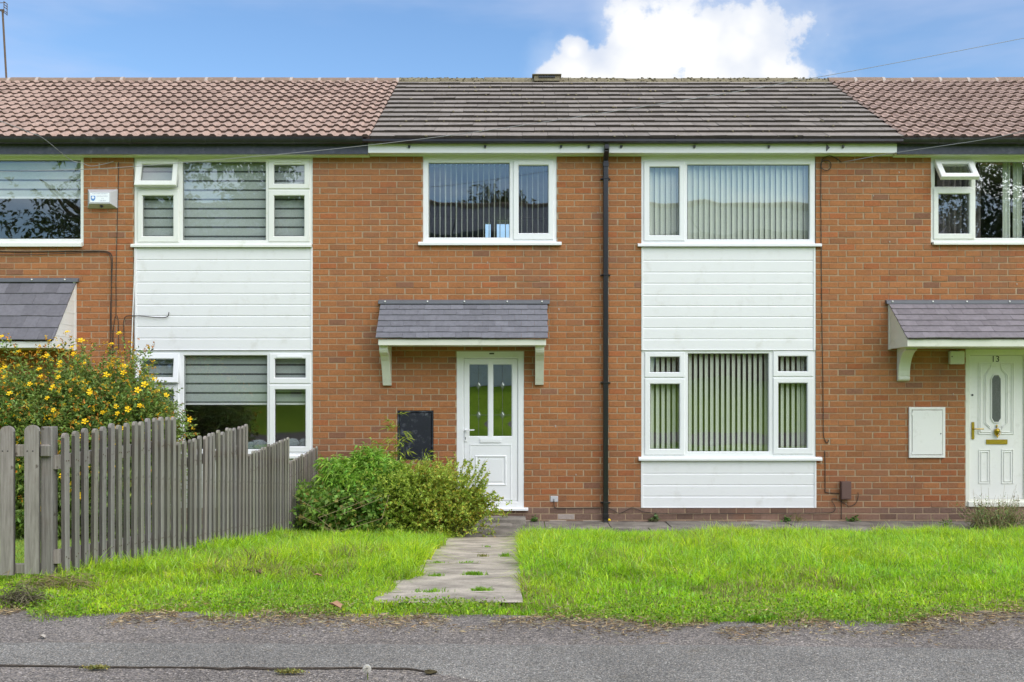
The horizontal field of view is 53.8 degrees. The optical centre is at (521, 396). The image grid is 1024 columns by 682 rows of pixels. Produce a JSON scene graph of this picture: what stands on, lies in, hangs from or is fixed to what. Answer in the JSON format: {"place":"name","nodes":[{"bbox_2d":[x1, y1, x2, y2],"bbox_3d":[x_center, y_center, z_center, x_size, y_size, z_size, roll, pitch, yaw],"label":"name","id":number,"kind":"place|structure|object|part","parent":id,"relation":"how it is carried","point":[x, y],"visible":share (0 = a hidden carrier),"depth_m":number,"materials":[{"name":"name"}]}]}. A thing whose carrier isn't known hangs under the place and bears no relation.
{"place":"outdoors","nodes":[
{"label":"outdoors","id":0,"kind":"place"},
{"bbox_2d":[1,533,170,578],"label":"mown grass","id":1,"kind":"structure","parent":0,"point":[19,553],"depth_m":9.45,"materials":[{"name":"green plant"}]},
{"bbox_2d":[0,523,532,621],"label":"lawn grass","id":2,"kind":"structure","parent":0,"point":[294,560],"depth_m":6.11,"materials":[{"name":"green plant"}]},
{"bbox_2d":[330,601,341,607],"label":"fallen leaf","id":3,"kind":"object","parent":2,"relation":"on","point":[338,604],"visible":1,"depth_m":4.64,"materials":[{"name":"brown plant"}]},
{"bbox_2d":[374,537,522,602],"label":"garden path","id":4,"kind":"structure","parent":0,"point":[453,581],"depth_m":6.54,"materials":[{"name":"concrete"}]},
{"bbox_2d":[416,587,446,592],"bbox_3d":[-0.480,1.046,5.446,0.245,0.033,0.149,0,0,-12],"label":"grass tuft","id":5,"kind":"object","parent":4,"relation":"on","point":[429,590],"visible":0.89,"depth_m":5.45,"materials":[{"name":"green plant"}]},
{"bbox_2d":[427,573,444,576],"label":"grass tuft","id":6,"kind":"object","parent":4,"relation":"on","point":[437,574],"visible":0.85,"depth_m":6.47,"materials":[{"name":"green plant"}]},
{"bbox_2d":[460,570,488,574],"bbox_3d":[-0.305,1.151,6.598,0.179,0.036,0.138,0,0,22],"label":"grass tuft","id":7,"kind":"object","parent":4,"relation":"on","point":[474,573],"visible":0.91,"depth_m":6.59,"materials":[{"name":"green plant"}]},
{"bbox_2d":[469,587,492,592],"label":"grass tuft","id":8,"kind":"object","parent":4,"relation":"on","point":[481,589],"visible":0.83,"depth_m":5.52,"materials":[{"name":"green plant"}]},
{"bbox_2d":[495,552,511,556],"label":"grass tuft","id":9,"kind":"object","parent":4,"relation":"on","point":[504,554],"visible":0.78,"depth_m":8.39,"materials":[{"name":"green plant"}]},
{"bbox_2d":[0,38,1022,171],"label":"overhead wire","id":10,"kind":"object","parent":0,"point":[512,126],"visible":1,"depth_m":12.00,"materials":[{"name":"grey"}]},
{"bbox_2d":[0,607,1023,681],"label":"footpath","id":11,"kind":"structure","parent":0,"point":[19,627],"depth_m":4.34,"materials":[{"name":"grey asphalt"}]},
{"bbox_2d":[79,663,109,669],"bbox_3d":[-1.597,1.012,3.785,0.118,0.023,0.044,0,0,0],"label":"moss patch","id":12,"kind":"object","parent":11,"relation":"on","point":[96,666],"visible":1,"depth_m":3.78,"materials":[{"name":"green plant"}]},
{"bbox_2d":[268,668,321,673],"bbox_3d":[-0.836,1.010,3.727,0.200,0.023,0.044,0,0,0],"label":"moss patch","id":13,"kind":"object","parent":11,"relation":"on","point":[288,670],"visible":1,"depth_m":3.72,"materials":[{"name":"green plant"}]},
{"bbox_2d":[362,664,370,679],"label":"dandelion","id":14,"kind":"object","parent":11,"relation":"on","point":[366,668],"visible":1,"depth_m":3.65,"materials":[{"name":"white plant"}]},
{"bbox_2d":[425,669,436,673],"bbox_3d":[-0.334,1.016,3.735,0.048,0.012,0.040,0,0,0],"label":"stone","id":15,"kind":"object","parent":11,"relation":"on","point":[429,671],"visible":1,"depth_m":3.73,"materials":[{"name":"stone"}]},
{"bbox_2d":[0,642,1023,681],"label":"asphalt strip","id":16,"kind":"object","parent":11,"relation":"on","point":[609,663],"visible":0.96,"depth_m":3.91,"materials":[{"name":"grey asphalt"}]},
{"bbox_2d":[0,596,1023,648],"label":"dry debris","id":17,"kind":"object","parent":11,"relation":"on","point":[319,616],"visible":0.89,"depth_m":4.59,"materials":[{"name":"brown plant"}]},
{"bbox_2d":[711,617,723,621],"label":"grass tuft","id":18,"kind":"object","parent":11,"relation":"on","point":[714,619],"visible":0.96,"depth_m":4.60,"materials":[{"name":"green plant"}]},
{"bbox_2d":[746,615,766,623],"bbox_3d":[1.070,1.005,4.585,0.130,0.034,0.126,0,0,18],"label":"grass tuft","id":19,"kind":"object","parent":11,"relation":"on","point":[757,618],"visible":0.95,"depth_m":4.58,"materials":[{"name":"green plant"}]},
{"bbox_2d":[761,613,785,622],"bbox_3d":[1.139,1.004,4.577,0.124,0.036,0.145,0,0,8],"label":"grass tuft","id":20,"kind":"object","parent":11,"relation":"on","point":[770,617],"visible":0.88,"depth_m":4.59,"materials":[{"name":"green plant"}]},
{"bbox_2d":[0,518,1023,626],"bbox_3d":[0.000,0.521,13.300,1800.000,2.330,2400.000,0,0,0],"label":"ground","id":21,"kind":"structure","parent":0,"point":[524,599],"depth_m":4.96,"materials":[{"name":"green plant"}]},
{"bbox_2d":[0,416,23,488],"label":"leafy plant","id":22,"kind":"object","parent":21,"relation":"on","point":[7,424],"visible":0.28,"depth_m":11.32,"materials":[{"name":"green plant"}]},
{"bbox_2d":[0,580,57,609],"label":"dead grass","id":23,"kind":"structure","parent":21,"relation":"on","point":[16,595],"depth_m":4.94,"materials":[{"name":"brown plant"}]},
{"bbox_2d":[2,568,134,591],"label":"dead grass","id":24,"kind":"structure","parent":21,"relation":"on","point":[86,581],"depth_m":5.57,"materials":[{"name":"plant"}]},
{"bbox_2d":[0,330,200,540],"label":"flowering shrub","id":25,"kind":"object","parent":21,"relation":"on","point":[69,409],"visible":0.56,"depth_m":11.59,"materials":[{"name":"green plant"}]},
{"bbox_2d":[41,417,317,576],"bbox_3d":[-2.728,1.012,9.545,0.154,1.724,7.390,0,0,0],"label":"picket fence","id":26,"kind":"object","parent":21,"relation":"on","point":[242,491],"visible":0.89,"depth_m":7.45,"materials":[{"name":"grey wood"}]},
{"bbox_2d":[0,425,50,574],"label":"garden gate","id":27,"kind":"structure","parent":26,"relation":"attached to","point":[32,450],"depth_m":5.82,"materials":[{"name":"grey wood"}]},
{"bbox_2d":[0,77,398,524],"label":"terraced house","id":28,"kind":"structure","parent":21,"relation":"on","point":[308,297],"depth_m":13.30,"materials":[{"name":"brick"}]},
{"bbox_2d":[0,1,7,77],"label":"television aerial","id":29,"kind":"object","parent":28,"relation":"on","point":[3,27],"visible":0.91,"depth_m":16.32,"materials":[{"name":"grey metal"}]},
{"bbox_2d":[0,161,80,198],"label":"roller blind","id":30,"kind":"object","parent":28,"relation":"attached to","point":[22,180],"visible":0.88,"depth_m":13.43,"materials":[{"name":"grey fabric"}]},
{"bbox_2d":[0,158,83,246],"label":"window","id":31,"kind":"structure","parent":28,"relation":"in","point":[3,242],"depth_m":13.31,"materials":[{"name":"plastic"}]},
{"bbox_2d":[0,252,112,351],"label":"cable","id":32,"kind":"object","parent":28,"relation":"attached to","point":[79,252],"visible":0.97,"depth_m":13.27,"materials":[{"name":"grey plastic"}]},
{"bbox_2d":[0,250,112,352],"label":"cable","id":33,"kind":"object","parent":28,"relation":"attached to","point":[74,251],"visible":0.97,"depth_m":13.28,"materials":[{"name":"grey plastic"}]},
{"bbox_2d":[1,121,113,165],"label":"overhead wire","id":34,"kind":"object","parent":28,"relation":"attached to","point":[53,146],"visible":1,"depth_m":12.36,"materials":[{"name":"grey"}]},
{"bbox_2d":[88,189,117,208],"bbox_3d":[-5.508,-2.600,13.237,0.398,0.253,0.117,0,0,0],"label":"alarm box","id":35,"kind":"object","parent":28,"relation":"attached to","point":[102,198],"visible":1,"depth_m":13.20,"materials":[{"name":"grey plastic"}]},
{"bbox_2d":[113,162,118,342],"bbox_3d":[-5.336,-1.822,13.288,0.082,2.521,0.009,0,0,0],"label":"cable","id":36,"kind":"object","parent":28,"relation":"attached to","point":[116,241],"visible":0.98,"depth_m":13.29,"materials":[{"name":"grey plastic"}]},
{"bbox_2d":[117,316,118,351],"bbox_3d":[-5.303,-0.814,13.270,0.032,0.506,0.010,0,0,0],"label":"cable","id":37,"kind":"object","parent":28,"relation":"attached to","point":[118,335],"visible":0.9,"depth_m":13.27,"materials":[{"name":"grey plastic"}]},
{"bbox_2d":[130,248,134,360],"bbox_3d":[-5.108,-1.200,13.280,0.066,1.504,0.015,0,0,0],"label":"cable","id":38,"kind":"object","parent":28,"relation":"attached to","point":[133,300],"visible":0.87,"depth_m":13.27,"materials":[{"name":"white plastic"}]},
{"bbox_2d":[123,312,168,353],"bbox_3d":[-4.928,-0.836,13.270,0.606,0.551,0.012,0,0,0],"label":"cable","id":39,"kind":"object","parent":28,"relation":"attached to","point":[140,316],"visible":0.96,"depth_m":13.27,"materials":[{"name":"grey plastic"}]},
{"bbox_2d":[130,158,312,246],"bbox_3d":[-3.939,-2.574,13.293,2.382,1.225,0.178,0,0,0],"label":"window","id":40,"kind":"structure","parent":28,"relation":"in","point":[142,188],"depth_m":13.29,"materials":[{"name":"plastic"}]},
{"bbox_2d":[142,163,303,239],"bbox_3d":[-3.966,-2.627,13.434,2.281,1.123,0.007,0,0,0],"label":"roller blind","id":41,"kind":"object","parent":28,"relation":"attached to","point":[224,201],"visible":0.63,"depth_m":13.43,"materials":[{"name":"grey fabric"}]},
{"bbox_2d":[134,351,312,458],"bbox_3d":[-3.928,0.107,13.309,2.416,1.416,0.146,0,0,0],"label":"window","id":42,"kind":"structure","parent":28,"relation":"in","point":[178,381],"depth_m":13.30,"materials":[{"name":"white plastic"}]},
{"bbox_2d":[143,356,304,404],"bbox_3d":[-3.960,-0.234,13.434,2.292,0.689,0.024,0,0,0],"label":"roller blind","id":43,"kind":"object","parent":28,"relation":"attached to","point":[226,380],"visible":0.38,"depth_m":13.43,"materials":[{"name":"grey fabric"}]},
{"bbox_2d":[248,442,254,448],"bbox_3d":[-3.609,0.656,13.473,0.128,0.108,0.062,0,0,0],"label":"cushion","id":44,"kind":"object","parent":28,"relation":"on","point":[250,444],"visible":0.59,"depth_m":13.45,"materials":[{"name":"grey fabric"}]},
{"bbox_2d":[252,439,266,448],"bbox_3d":[-3.490,0.642,13.473,0.211,0.136,0.106,0,0,0],"label":"cushion","id":45,"kind":"object","parent":28,"relation":"on","point":[258,444],"visible":0.77,"depth_m":13.43,"materials":[{"name":"grey fabric"}]},
{"bbox_2d":[289,438,299,445],"bbox_3d":[-3.052,0.625,13.473,0.223,0.136,0.112,0,0,0],"label":"cushion","id":46,"kind":"object","parent":28,"relation":"on","point":[294,442],"visible":0.47,"depth_m":13.43,"materials":[{"name":"grey fabric"}]},
{"bbox_2d":[299,438,304,445],"bbox_3d":[-2.913,0.625,13.473,0.102,0.136,0.050,0,0,0],"label":"cushion","id":47,"kind":"object","parent":28,"relation":"on","point":[302,441],"visible":0.57,"depth_m":13.45,"materials":[{"name":"grey fabric"}]},
{"bbox_2d":[289,478,397,533],"bbox_3d":[-2.107,1.347,11.773,1.332,0.766,1.005,0,0,9],"label":"bramble","id":48,"kind":"object","parent":21,"relation":"on","point":[311,512],"visible":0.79,"depth_m":11.67,"materials":[{"name":"green plant"}]},
{"bbox_2d":[304,437,411,530],"bbox_3d":[-1.940,1.156,12.334,1.554,1.310,1.398,0,0,0],"label":"bamboo shrub","id":49,"kind":"object","parent":21,"relation":"on","point":[338,470],"visible":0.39,"depth_m":12.05,"materials":[{"name":"green plant"}]},
{"bbox_2d":[344,452,511,537],"bbox_3d":[-1.089,1.181,12.002,1.968,1.034,1.516,0,0,0],"label":"privet bush","id":50,"kind":"object","parent":21,"relation":"on","point":[429,502],"visible":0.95,"depth_m":11.77,"materials":[{"name":"green plant"}]},
{"bbox_2d":[0,585,1023,625],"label":"verge weeds","id":51,"kind":"object","parent":21,"relation":"on","point":[444,607],"visible":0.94,"depth_m":4.81,"materials":[{"name":"green plant"}]},
{"bbox_2d":[362,74,903,522],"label":"terraced house","id":52,"kind":"structure","parent":21,"relation":"on","point":[518,361],"depth_m":13.30,"materials":[{"name":"brick"}]},
{"bbox_2d":[397,411,433,459],"bbox_3d":[-1.396,0.514,13.347,0.478,0.657,0.086,0,0,0],"label":"meter cabinet","id":53,"kind":"object","parent":52,"relation":"attached to","point":[418,426],"visible":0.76,"depth_m":13.31,"materials":[{"name":"black paint"}]},
{"bbox_3d":[-1.396,0.514,13.350,0.478,0.657,0.076,0,0,0],"label":"door","id":54,"kind":"part","parent":53,"relation":"part of","materials":[{"name":"black paint"}]},
{"bbox_2d":[429,164,543,236],"bbox_3d":[-0.421,-2.627,13.471,1.730,1.088,0.090,0,0,0],"label":"vertical blind","id":55,"kind":"object","parent":52,"relation":"attached to","point":[472,200],"visible":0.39,"depth_m":13.49,"materials":[{"name":"fabric"}]},
{"bbox_2d":[418,156,561,244],"bbox_3d":[-0.413,-2.583,13.315,1.882,1.194,0.134,0,0,0],"label":"window","id":56,"kind":"structure","parent":52,"relation":"in","point":[515,238],"depth_m":13.31,"materials":[{"name":"white plastic"}]},
{"bbox_2d":[457,351,527,510],"bbox_3d":[-0.405,0.452,13.318,0.989,2.096,0.135,0,0,0],"label":"front door","id":57,"kind":"structure","parent":52,"relation":"in","point":[486,380],"depth_m":13.32,"materials":[{"name":"white plastic"}]},
{"bbox_2d":[550,496,557,501],"bbox_3d":[0.433,1.349,13.294,0.101,0.079,0.009,0,0,0],"label":"socket plate","id":58,"kind":"object","parent":52,"relation":"attached to","point":[555,498],"visible":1,"depth_m":13.29,"materials":[{"name":"grey plastic"}]},
{"bbox_2d":[553,499,601,508],"bbox_3d":[0.741,1.411,13.280,0.639,0.129,0.010,0,0,0],"label":"cable","id":59,"kind":"object","parent":52,"relation":"attached to","point":[570,508],"visible":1,"depth_m":13.28,"materials":[{"name":"grey plastic"}]},
{"bbox_2d":[651,354,804,450],"bbox_3d":[2.759,0.081,13.415,2.235,1.379,0.040,0,0,0],"label":"vertical blind","id":60,"kind":"object","parent":52,"relation":"attached to","point":[727,404],"visible":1,"depth_m":13.42,"materials":[{"name":"fabric"}]},
{"bbox_2d":[650,166,807,238],"bbox_3d":[2.764,-2.607,13.425,2.276,1.108,0.040,0,0,0],"label":"vertical blind","id":61,"kind":"object","parent":52,"relation":"attached to","point":[693,202],"visible":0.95,"depth_m":13.43,"materials":[{"name":"fabric"}]},
{"bbox_2d":[637,156,821,246],"bbox_3d":[2.736,-2.575,13.315,2.416,1.211,0.134,0,0,0],"label":"window","id":62,"kind":"structure","parent":52,"relation":"in","point":[647,162],"depth_m":13.31,"materials":[{"name":"white plastic"}]},
{"bbox_2d":[638,350,821,460],"bbox_3d":[2.745,0.118,13.315,2.411,1.450,0.134,0,0,0],"label":"window","id":63,"kind":"structure","parent":52,"relation":"in","point":[775,377],"depth_m":13.30,"materials":[{"name":"white plastic"}]},
{"bbox_2d":[609,494,858,513],"bbox_3d":[2.788,1.405,13.278,3.291,0.286,0.009,0,0,0],"label":"cable","id":64,"kind":"object","parent":52,"relation":"attached to","point":[737,513],"visible":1,"depth_m":13.28,"materials":[{"name":"grey plastic"}]},
{"bbox_2d":[821,155,840,442],"bbox_3d":[4.075,-1.277,13.288,0.277,3.788,0.010,0,0,0],"label":"cable","id":65,"kind":"object","parent":52,"relation":"attached to","point":[822,329],"visible":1,"depth_m":13.28,"materials":[{"name":"grey plastic"}]},
{"bbox_2d":[824,451,838,493],"bbox_3d":[4.085,0.999,13.288,0.196,0.561,0.010,0,0,0],"label":"cable","id":66,"kind":"object","parent":52,"relation":"attached to","point":[825,477],"visible":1,"depth_m":13.29,"materials":[{"name":"grey plastic"}]},
{"bbox_2d":[840,481,850,498],"bbox_3d":[4.256,1.232,13.258,0.129,0.233,0.076,0,0,0],"label":"junction box","id":67,"kind":"object","parent":52,"relation":"attached to","point":[845,489],"visible":1,"depth_m":13.22,"materials":[{"name":"brown plastic"}]},
{"bbox_2d":[845,131,1023,161],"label":"overhead wire","id":68,"kind":"object","parent":52,"relation":"attached to","point":[936,146],"visible":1,"depth_m":12.14,"materials":[{"name":"grey"}]},
{"bbox_2d":[827,77,1023,521],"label":"terraced house","id":69,"kind":"structure","parent":21,"relation":"on","point":[964,292],"depth_m":13.30,"materials":[{"name":"brick"}]},
{"bbox_2d":[908,407,944,457],"bbox_3d":[5.334,0.473,13.326,0.475,0.666,0.128,0,0,0],"label":"meter cabinet","id":70,"kind":"object","parent":69,"relation":"attached to","point":[926,432],"visible":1,"depth_m":13.27,"materials":[{"name":"white paint"}]},
{"bbox_3d":[5.334,0.473,13.327,0.475,0.666,0.122,0,0,0],"label":"door","id":71,"kind":"part","parent":70,"relation":"part of","materials":[{"name":"white paint"}]},
{"bbox_2d":[948,351,964,363],"bbox_3d":[5.709,-0.508,13.255,0.191,0.174,0.085,0,0,0],"label":"wall lamp","id":72,"kind":"object","parent":69,"relation":"attached to","point":[956,357],"visible":1,"depth_m":13.21,"materials":[{"name":"white plastic"}]},
{"bbox_2d":[937,163,979,237],"bbox_3d":[5.826,-2.622,13.461,0.574,1.103,0.092,0,0,0],"label":"curtain","id":73,"kind":"object","parent":69,"relation":"hanging from","point":[952,213],"visible":0.39,"depth_m":13.46,"materials":[{"name":"grey fabric"}]},
{"bbox_2d":[931,158,1023,244],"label":"window","id":74,"kind":"structure","parent":69,"relation":"in","point":[937,238],"depth_m":13.29,"materials":[{"name":"plastic"}]},
{"bbox_2d":[965,349,1023,506],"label":"front door","id":75,"kind":"structure","parent":69,"relation":"in","point":[994,378],"depth_m":13.32,"materials":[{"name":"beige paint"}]},
{"bbox_2d":[1003,163,1009,237],"bbox_3d":[6.465,-2.622,13.461,0.101,1.103,0.031,0,0,5],"label":"curtain","id":76,"kind":"object","parent":69,"relation":"hanging from","point":[1006,200],"visible":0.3,"depth_m":13.46,"materials":[{"name":"fabric"}]},
{"bbox_2d":[1013,163,1021,237],"bbox_3d":[6.613,-2.622,13.458,0.124,1.103,0.037,0,0,5],"label":"curtain","id":77,"kind":"object","parent":69,"relation":"hanging from","point":[1017,200],"visible":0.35,"depth_m":13.46,"materials":[{"name":"fabric"}]},
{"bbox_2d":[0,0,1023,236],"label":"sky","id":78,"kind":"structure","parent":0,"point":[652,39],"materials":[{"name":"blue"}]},
{"bbox_2d":[313,521,1023,536],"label":"paving apron","id":79,"kind":"object","parent":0,"point":[631,525],"visible":0.35,"depth_m":12.87,"materials":[{"name":"concrete"}]},
{"bbox_2d":[378,412,452,482],"bbox_3d":[-1.339,0.924,12.620,1.007,1.501,0.376,0,0,0],"label":"bamboo shoot","id":80,"kind":"object","parent":79,"relation":"on","point":[399,443],"visible":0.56,"depth_m":12.61,"materials":[{"name":"green plant"}]},
{"bbox_2d":[457,516,525,526],"bbox_3d":[-0.455,1.631,12.988,1.023,0.125,0.615,0,0,0],"label":"door step","id":81,"kind":"object","parent":79,"relation":"on","point":[504,521],"depth_m":12.96,"materials":[{"name":"concrete"}]},
{"bbox_2d":[530,515,537,521],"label":"weed","id":82,"kind":"object","parent":79,"relation":"on","point":[534,519],"visible":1,"depth_m":13.22,"materials":[{"name":"green plant"}]},
{"bbox_2d":[648,513,659,521],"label":"weed","id":83,"kind":"object","parent":79,"relation":"on","point":[654,518],"visible":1,"depth_m":13.24,"materials":[{"name":"green plant"}]},
{"bbox_2d":[846,515,859,521],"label":"weed","id":84,"kind":"object","parent":79,"relation":"on","point":[853,519],"visible":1,"depth_m":13.24,"materials":[{"name":"green plant"}]},
{"bbox_2d":[938,518,952,525],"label":"weed","id":85,"kind":"object","parent":79,"relation":"on","point":[947,522],"visible":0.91,"depth_m":12.79,"materials":[{"name":"green plant"}]},
{"bbox_2d":[949,486,1023,529],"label":"scrubby plant","id":86,"kind":"object","parent":79,"relation":"on","point":[998,518],"visible":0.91,"depth_m":12.48,"materials":[{"name":"green plant"}]}
]}

